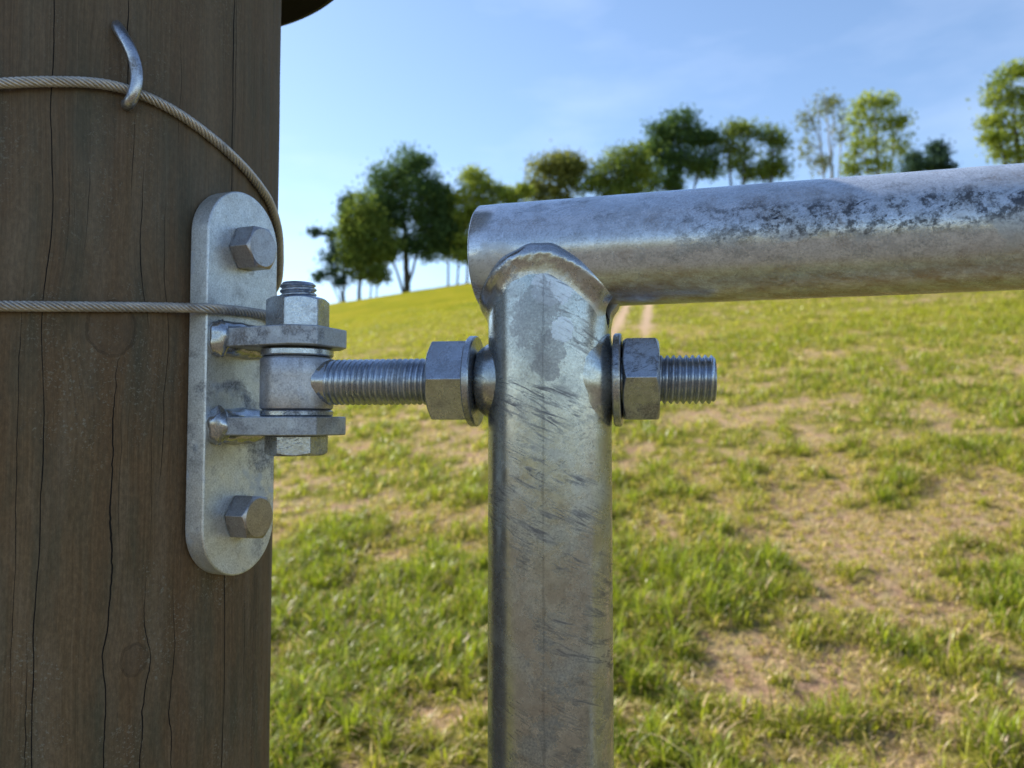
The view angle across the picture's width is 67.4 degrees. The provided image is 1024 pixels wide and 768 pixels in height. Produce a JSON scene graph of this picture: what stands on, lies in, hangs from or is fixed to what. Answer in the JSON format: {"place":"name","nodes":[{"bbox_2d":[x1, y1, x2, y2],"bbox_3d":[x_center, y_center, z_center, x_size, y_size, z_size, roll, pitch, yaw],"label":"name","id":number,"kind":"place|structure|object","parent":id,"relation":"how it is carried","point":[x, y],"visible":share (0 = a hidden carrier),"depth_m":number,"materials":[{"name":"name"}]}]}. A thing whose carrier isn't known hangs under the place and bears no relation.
{"place":"outdoors","nodes":[
{"label":"outdoors","id":0,"kind":"place"},
{"bbox_2d":[269,283,1023,767],"bbox_3d":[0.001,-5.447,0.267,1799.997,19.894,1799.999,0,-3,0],"label":"ground","id":1,"kind":"structure","parent":0,"point":[397,303],"depth_m":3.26,"materials":[{"name":"green plant"}]},
{"bbox_2d":[0,0,332,767],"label":"wooden post","id":2,"kind":"object","parent":1,"relation":"on","point":[132,634],"visible":0.77,"depth_m":0.29,"materials":[{"name":"brown wood"}]},
{"bbox_2d":[111,20,142,110],"bbox_3d":[-0.151,-0.125,0.299,0.010,0.038,0.017,3,-4,-42],"label":"fence staple","id":3,"kind":"object","parent":2,"relation":"attached to","point":[129,101],"visible":1,"depth_m":0.29,"materials":[{"name":"metal"}]},
{"bbox_2d":[0,76,283,291],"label":"wire rope","id":4,"kind":"object","parent":3,"relation":"attached to","point":[237,160],"visible":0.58,"depth_m":0.31,"materials":[{"name":"metal"}]},
{"bbox_2d":[0,300,265,318],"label":"wire rope","id":5,"kind":"object","parent":2,"relation":"attached to","point":[60,306],"visible":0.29,"depth_m":0.29,"materials":[{"name":"metal"}]},
{"bbox_2d":[185,191,346,575],"bbox_3d":[-0.098,-0.001,0.321,0.055,0.163,0.043,-1,-3,22],"label":"hinge bracket","id":6,"kind":"object","parent":2,"relation":"attached to","point":[229,495],"visible":0.94,"depth_m":0.31,"materials":[{"name":"silver metal"}]},
{"bbox_2d":[259,281,333,455],"bbox_3d":[-0.089,-0.006,0.317,0.029,0.071,0.029,0,-3,0],"label":"hinge pin","id":7,"kind":"object","parent":6,"relation":"attached to","point":[297,302],"visible":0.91,"depth_m":0.31,"materials":[{"name":"silver metal"}]},
{"bbox_2d":[259,333,716,426],"bbox_3d":[-0.013,-0.001,0.305,0.182,0.036,0.036,0,-3,9],"label":"eye bolt","id":8,"kind":"object","parent":7,"relation":"attached to","point":[647,378],"visible":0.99,"depth_m":0.29,"materials":[{"name":"silver metal"}]},
{"bbox_2d":[467,163,1023,767],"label":"metal gate","id":9,"kind":"structure","parent":8,"relation":"attached to","point":[555,283],"depth_m":0.28,"materials":[{"name":"silver metal"}]},
{"bbox_2d":[299,187,361,301],"bbox_3d":[-14.202,-10.939,61.573,5.428,9.764,3.294,0,-3,0],"label":"sparse tree","id":10,"kind":"object","parent":1,"relation":"on","point":[338,280],"visible":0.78,"depth_m":61.33,"materials":[{"name":"green plant"}]},
{"bbox_2d":[323,183,406,299],"bbox_3d":[-11.523,-11.039,60.744,6.694,9.598,5.122,0,-3,0],"label":"golden green tree","id":11,"kind":"object","parent":1,"relation":"on","point":[364,240],"visible":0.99,"depth_m":59.94,"materials":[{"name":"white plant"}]},
{"bbox_2d":[366,259,391,297],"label":"slender tree","id":12,"kind":"object","parent":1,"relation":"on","point":[373,281],"visible":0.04,"depth_m":63.40,"materials":[{"name":"green plant"}]},
{"bbox_2d":[352,140,468,292],"bbox_3d":[-8.487,-13.450,62.326,11.186,13.147,7.324,0,-3,0],"label":"dark oak","id":13,"kind":"object","parent":1,"relation":"on","point":[403,181],"visible":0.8,"depth_m":62.05,"materials":[{"name":"green plant"}]},
{"bbox_2d":[425,189,472,285],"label":"brownish tree","id":14,"kind":"object","parent":1,"relation":"on","point":[449,254],"visible":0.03,"depth_m":64.48,"materials":[{"name":"green plant"}]},
{"bbox_2d":[446,162,517,284],"bbox_3d":[-2.319,-12.647,61.616,6.208,10.448,4.266,-1,-3,21],"label":"light green tree","id":15,"kind":"object","parent":1,"relation":"on","point":[477,199],"visible":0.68,"depth_m":61.29,"materials":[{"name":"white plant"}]},
{"bbox_2d":[497,181,537,203],"bbox_3d":[0.314,-12.074,60.812,3.405,8.062,2.951,2,-4,-41],"label":"round shrub","id":16,"kind":"object","parent":1,"relation":"on","point":[521,191],"visible":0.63,"depth_m":60.35,"materials":[{"name":"green plant"}]},
{"bbox_2d":[520,139,594,201],"bbox_3d":[3.724,-14.393,62.447,6.300,11.501,5.362,1,-3,-26],"label":"olive tree","id":17,"kind":"object","parent":1,"relation":"on","point":[560,172],"visible":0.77,"depth_m":62.20,"materials":[{"name":"green plant"}]},
{"bbox_2d":[571,136,666,196],"bbox_3d":[8.394,-14.344,60.787,7.462,10.435,4.736,0,-3,0],"label":"round tree","id":18,"kind":"object","parent":1,"relation":"on","point":[638,168],"visible":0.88,"depth_m":60.16,"materials":[{"name":"green plant"}]},
{"bbox_2d":[635,102,732,191],"bbox_3d":[13.465,-16.489,63.849,9.523,13.668,5.101,0,-3,0],"label":"spreading oak","id":19,"kind":"object","parent":1,"relation":"on","point":[671,134],"visible":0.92,"depth_m":63.43,"materials":[{"name":"green plant"}]},
{"bbox_2d":[714,115,770,185],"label":"open crowned tree","id":20,"kind":"object","parent":1,"relation":"on","point":[741,130],"visible":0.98,"depth_m":62.65,"materials":[{"name":"green plant"}]},
{"bbox_2d":[748,117,797,183],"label":"rounded tree","id":21,"kind":"object","parent":1,"relation":"on","point":[769,168],"visible":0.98,"depth_m":61.71,"materials":[{"name":"green plant"}]},
{"bbox_2d":[789,87,855,178],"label":"half bare tree","id":22,"kind":"object","parent":1,"relation":"on","point":[827,107],"visible":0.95,"depth_m":65.02,"materials":[{"name":"green plant"}]},
{"bbox_2d":[837,88,918,176],"bbox_3d":[29.190,-17.335,60.818,6.437,12.990,4.090,0,-3,0],"label":"yellow green tree","id":23,"kind":"object","parent":1,"relation":"on","point":[855,168],"visible":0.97,"depth_m":60.83,"materials":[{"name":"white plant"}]},
{"bbox_2d":[892,147,929,172],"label":"dark bush","id":24,"kind":"object","parent":1,"relation":"on","point":[914,162],"visible":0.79,"depth_m":65.44,"materials":[{"name":"green plant"}]},
{"bbox_2d":[904,134,962,170],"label":"bush","id":25,"kind":"object","parent":1,"relation":"on","point":[938,155],"visible":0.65,"depth_m":66.47,"materials":[{"name":"green plant"}]},
{"bbox_2d":[965,57,1023,165],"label":"tall ash","id":26,"kind":"object","parent":1,"relation":"on","point":[995,139],"visible":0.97,"depth_m":52.71,"materials":[{"name":"green plant"}]},
{"bbox_2d":[277,0,1023,303],"label":"sky","id":27,"kind":"structure","parent":0,"point":[490,83],"materials":[{"name":"blue"}]}
]}

